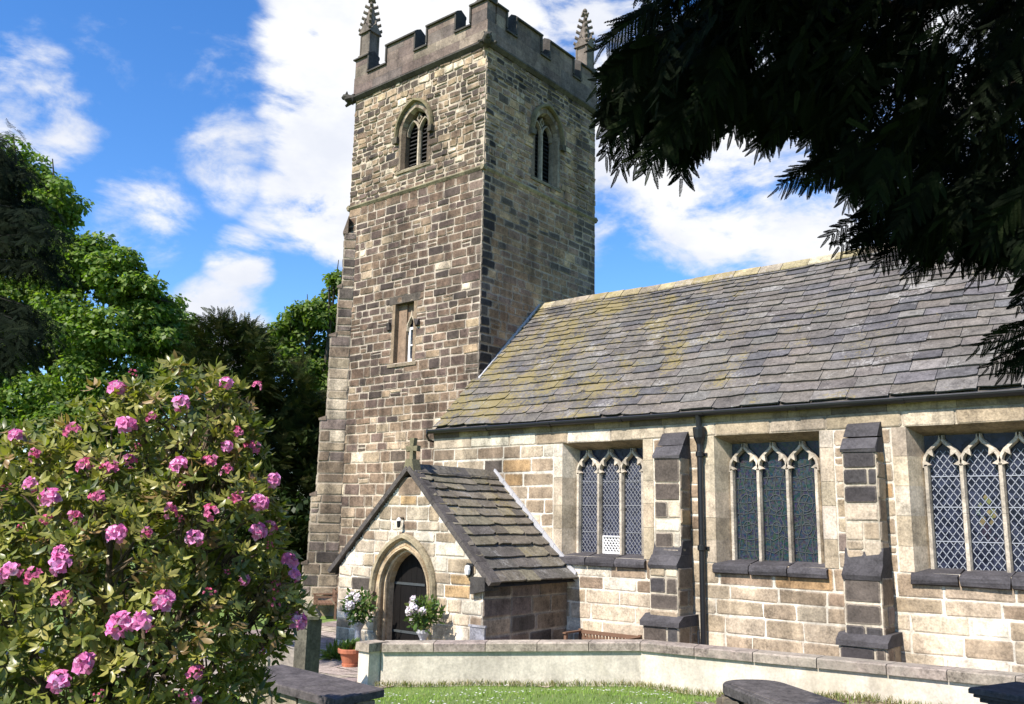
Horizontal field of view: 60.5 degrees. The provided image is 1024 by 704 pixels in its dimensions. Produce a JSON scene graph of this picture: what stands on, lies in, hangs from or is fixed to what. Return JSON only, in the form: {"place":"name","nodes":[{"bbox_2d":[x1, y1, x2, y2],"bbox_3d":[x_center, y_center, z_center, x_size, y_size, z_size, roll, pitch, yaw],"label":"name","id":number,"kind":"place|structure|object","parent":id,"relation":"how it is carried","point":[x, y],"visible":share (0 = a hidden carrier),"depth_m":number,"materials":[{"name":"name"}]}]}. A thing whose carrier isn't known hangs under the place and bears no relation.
{"place":"outdoors","nodes":[
{"label":"outdoors","id":0,"kind":"place"},
{"bbox_2d":[6,621,550,691],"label":"path","id":1,"kind":"structure","parent":0,"point":[334,671],"depth_m":16.71,"materials":[{"name":"stone"}]},
{"bbox_2d":[320,639,342,660],"bbox_3d":[-3.557,5.939,17.602,0.897,0.402,0.950,-8,-14,39],"label":"leafy plant","id":2,"kind":"object","parent":1,"relation":"on","point":[330,652],"visible":0.58,"depth_m":17.44,"materials":[{"name":"green plant"}]},
{"bbox_2d":[338,637,359,666],"bbox_3d":[-3.046,5.647,16.570,0.480,0.522,0.482,-8,-14,39],"label":"terracotta pot","id":3,"kind":"object","parent":1,"relation":"on","point":[349,653],"visible":0.92,"depth_m":16.42,"materials":[{"name":"orange ceramic"}]},
{"bbox_2d":[339,586,378,640],"bbox_3d":[-3.073,5.406,17.599,0.849,1.422,0.787,-8,-14,39],"label":"flower stand","id":4,"kind":"object","parent":1,"relation":"on","point":[350,610],"visible":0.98,"depth_m":17.52,"materials":[{"name":"green plant"}]},
{"bbox_2d":[403,594,445,639],"bbox_3d":[-1.668,5.247,16.513,0.810,1.381,0.797,-8,-14,39],"label":"flower stand","id":5,"kind":"object","parent":1,"relation":"on","point":[422,612],"visible":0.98,"depth_m":16.47,"materials":[{"name":"green plant"}]},
{"bbox_2d":[563,628,641,639],"bbox_3d":[1.752,5.747,17.119,1.460,0.530,0.595,-8,-14,39],"label":"wooden bench","id":6,"kind":"object","parent":1,"relation":"on","point":[590,634],"visible":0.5,"depth_m":17.43,"materials":[{"name":"brown wood"}]},
{"bbox_2d":[1,517,716,703],"bbox_3d":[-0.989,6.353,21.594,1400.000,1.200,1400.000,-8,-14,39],"label":"lawn","id":7,"kind":"structure","parent":0,"point":[570,696],"depth_m":13.36,"materials":[{"name":"green plant"}]},
{"bbox_2d":[0,118,100,387],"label":"conifer tree","id":8,"kind":"object","parent":7,"relation":"on","point":[13,216],"visible":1,"depth_m":14.15,"materials":[{"name":"green plant"}]},
{"bbox_2d":[0,133,196,584],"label":"sycamore tree","id":9,"kind":"object","parent":7,"relation":"on","point":[144,308],"visible":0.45,"depth_m":31.00,"materials":[{"name":"green plant"}]},
{"bbox_2d":[0,465,310,605],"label":"undergrowth","id":10,"kind":"object","parent":7,"relation":"on","point":[298,507],"visible":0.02,"depth_m":28.13,"materials":[{"name":"green plant"}]},
{"bbox_2d":[0,350,318,703],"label":"rhododendron bush","id":11,"kind":"object","parent":7,"relation":"on","point":[100,643],"visible":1,"depth_m":6.29,"materials":[{"name":"green plant"}]},
{"bbox_2d":[130,312,241,520],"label":"tree","id":12,"kind":"object","parent":7,"relation":"on","point":[189,321],"visible":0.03,"depth_m":47.71,"materials":[{"name":"green plant"}]},
{"bbox_2d":[122,306,326,599],"bbox_3d":[-9.199,3.468,30.157,8.357,10.093,5.334,3,-11,-8],"label":"yew tree","id":13,"kind":"object","parent":7,"relation":"on","point":[296,411],"visible":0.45,"depth_m":29.58,"materials":[{"name":"green plant"}]},
{"bbox_2d":[235,653,270,691],"bbox_3d":[-3.707,4.678,12.499,0.500,0.828,0.090,-1,-11,11],"label":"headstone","id":14,"kind":"object","parent":7,"relation":"on","point":[269,661],"visible":0.18,"depth_m":12.48,"materials":[{"name":"stone"}]},
{"bbox_2d":[270,646,293,666],"bbox_3d":[-3.756,5.256,14.512,0.550,0.758,0.090,-3,-12,22],"label":"headstone","id":15,"kind":"object","parent":7,"relation":"on","point":[288,660],"visible":0.1,"depth_m":14.49,"materials":[{"name":"stone"}]},
{"bbox_2d":[230,260,341,442],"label":"ash tree","id":16,"kind":"object","parent":7,"relation":"on","point":[304,322],"visible":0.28,"depth_m":43.53,"materials":[{"name":"green plant"}]},
{"bbox_2d":[293,602,321,672],"bbox_3d":[-3.090,4.535,13.265,0.480,1.456,0.480,-8,-14,39],"label":"stone post","id":17,"kind":"object","parent":7,"relation":"on","point":[307,650],"visible":0.43,"depth_m":13.20,"materials":[{"name":"grey stone"}]},
{"bbox_2d":[240,664,383,703],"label":"table tomb","id":18,"kind":"object","parent":7,"relation":"on","point":[293,685],"visible":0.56,"depth_m":8.89,"materials":[{"name":"stone"}]},
{"bbox_2d":[313,589,336,619],"bbox_3d":[-5.159,6.923,24.142,0.595,0.740,1.110,4,-11,-15],"label":"wooden bench","id":19,"kind":"object","parent":7,"relation":"on","point":[316,601],"visible":0.96,"depth_m":23.76,"materials":[{"name":"brown wood"}]},
{"bbox_2d":[300,0,597,616],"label":"church tower","id":20,"kind":"structure","parent":7,"relation":"on","point":[469,236],"depth_m":25.19,"materials":[{"name":"stone"}]},
{"bbox_2d":[386,292,420,367],"bbox_3d":[-2.968,-0.589,24.844,1.310,2.060,0.489,-8,-14,39],"label":"window","id":21,"kind":"structure","parent":20,"relation":"in","point":[405,321],"depth_m":24.93,"materials":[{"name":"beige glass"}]},
{"bbox_2d":[392,98,434,174],"bbox_3d":[-2.743,-6.372,25.932,1.664,2.237,0.659,-8,-14,39],"label":"belfry window","id":22,"kind":"structure","parent":20,"relation":"in","point":[418,120],"depth_m":26.09,"materials":[{"name":"stone"}]},
{"bbox_2d":[529,104,566,192],"bbox_3d":[0.879,-6.142,26.285,0.651,2.576,1.685,-8,-14,39],"label":"belfry window","id":23,"kind":"structure","parent":20,"relation":"in","point":[542,125],"depth_m":26.50,"materials":[{"name":"stone"}]},
{"bbox_2d":[328,438,577,644],"bbox_3d":[-0.974,4.244,19.173,4.744,4.430,4.276,-8,-14,39],"label":"church porch","id":24,"kind":"object","parent":7,"relation":"on","point":[455,520],"visible":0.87,"depth_m":17.89,"materials":[{"name":"stone"}]},
{"bbox_2d":[396,517,403,527],"bbox_3d":[-2.277,3.473,17.888,0.100,0.210,0.170,-8,-14,39],"label":"wall lantern","id":25,"kind":"object","parent":24,"relation":"attached to","point":[398,520],"depth_m":17.83,"materials":[{"name":"black metal"}]},
{"bbox_2d":[366,533,436,640],"bbox_3d":[-2.141,4.922,17.710,1.953,2.502,0.485,-8,-14,39],"label":"doorway","id":26,"kind":"structure","parent":24,"relation":"in","point":[386,565],"depth_m":18.03,"materials":[{"name":"beige stone"}]},
{"bbox_2d":[392,554,426,639],"bbox_3d":[-1.944,5.032,17.834,1.496,2.300,0.052,-8,-14,39],"label":"door","id":27,"kind":"structure","parent":24,"relation":"in","point":[410,580],"depth_m":18.01,"materials":[{"name":"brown wood"}]},
{"bbox_2d":[464,563,473,576],"bbox_3d":[-0.828,4.108,16.567,0.160,0.240,0.141,-8,-14,39],"label":"bulkhead lamp","id":28,"kind":"object","parent":24,"relation":"attached to","point":[469,569],"visible":1,"depth_m":16.55,"materials":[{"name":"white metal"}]},
{"bbox_2d":[468,624,486,639],"bbox_3d":[-0.640,5.208,16.231,0.420,0.310,0.053,-8,-14,39],"label":"stone plaque","id":29,"kind":"object","parent":24,"relation":"attached to","point":[477,632],"visible":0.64,"depth_m":16.22,"materials":[{"name":"white stone"}]},
{"bbox_2d":[215,684,707,703],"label":"daisies","id":30,"kind":"object","parent":7,"relation":"on","point":[529,691],"visible":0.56,"depth_m":12.62,"materials":[{"name":"white plant"}]},
{"bbox_2d":[20,669,941,703],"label":"grass","id":31,"kind":"structure","parent":7,"relation":"on","point":[650,684],"depth_m":13.07,"materials":[{"name":"green plant"}]},
{"bbox_2d":[355,639,1023,703],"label":"boundary wall","id":32,"kind":"structure","parent":7,"relation":"on","point":[702,667],"depth_m":14.05,"materials":[{"name":"stone"}]},
{"bbox_2d":[426,242,1023,672],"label":"church nave","id":33,"kind":"structure","parent":7,"relation":"on","point":[820,456],"depth_m":16.41,"materials":[{"name":"stone"}]},
{"bbox_2d":[553,439,653,569],"bbox_3d":[1.951,3.157,18.287,2.462,2.559,0.514,-8,-14,39],"label":"window","id":34,"kind":"structure","parent":33,"relation":"in","point":[603,503],"depth_m":18.51,"materials":[{"name":"beige glass"}]},
{"bbox_2d":[703,430,838,578],"bbox_3d":[4.722,2.780,16.050,2.487,2.555,0.514,-8,-14,39],"label":"window","id":35,"kind":"structure","parent":33,"relation":"in","point":[766,493],"depth_m":16.22,"materials":[{"name":"beige glass"}]},
{"bbox_2d":[891,421,1023,589],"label":"window","id":36,"kind":"structure","parent":33,"relation":"in","point":[959,488],"depth_m":14.22,"materials":[{"name":"glass"}]},
{"bbox_2d":[716,679,844,703],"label":"fallen gravestone","id":37,"kind":"object","parent":7,"relation":"on","point":[748,691],"visible":1,"depth_m":9.50,"materials":[{"name":"stone"}]},
{"bbox_2d":[584,0,1023,386],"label":"overhanging yew","id":38,"kind":"object","parent":7,"relation":"on","point":[689,86],"visible":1,"depth_m":4.16,"materials":[{"name":"green plant"}]},
{"bbox_2d":[968,681,1023,703],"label":"chest tomb","id":39,"kind":"object","parent":7,"relation":"on","point":[1008,693],"visible":1,"depth_m":8.83,"materials":[{"name":"stone"}]},
{"bbox_2d":[0,0,1021,490],"label":"sky","id":40,"kind":"structure","parent":0,"point":[213,139],"materials":[{"name":"blue"}]},
{"bbox_2d":[693,698,888,703],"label":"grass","id":41,"kind":"structure","parent":0,"point":[850,701],"depth_m":11.96,"materials":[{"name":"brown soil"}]},
{"bbox_2d":[698,696,896,703],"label":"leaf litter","id":42,"kind":"object","parent":41,"relation":"on","point":[869,702],"visible":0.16,"depth_m":11.94,"materials":[{"name":"brown plant"}]}
]}

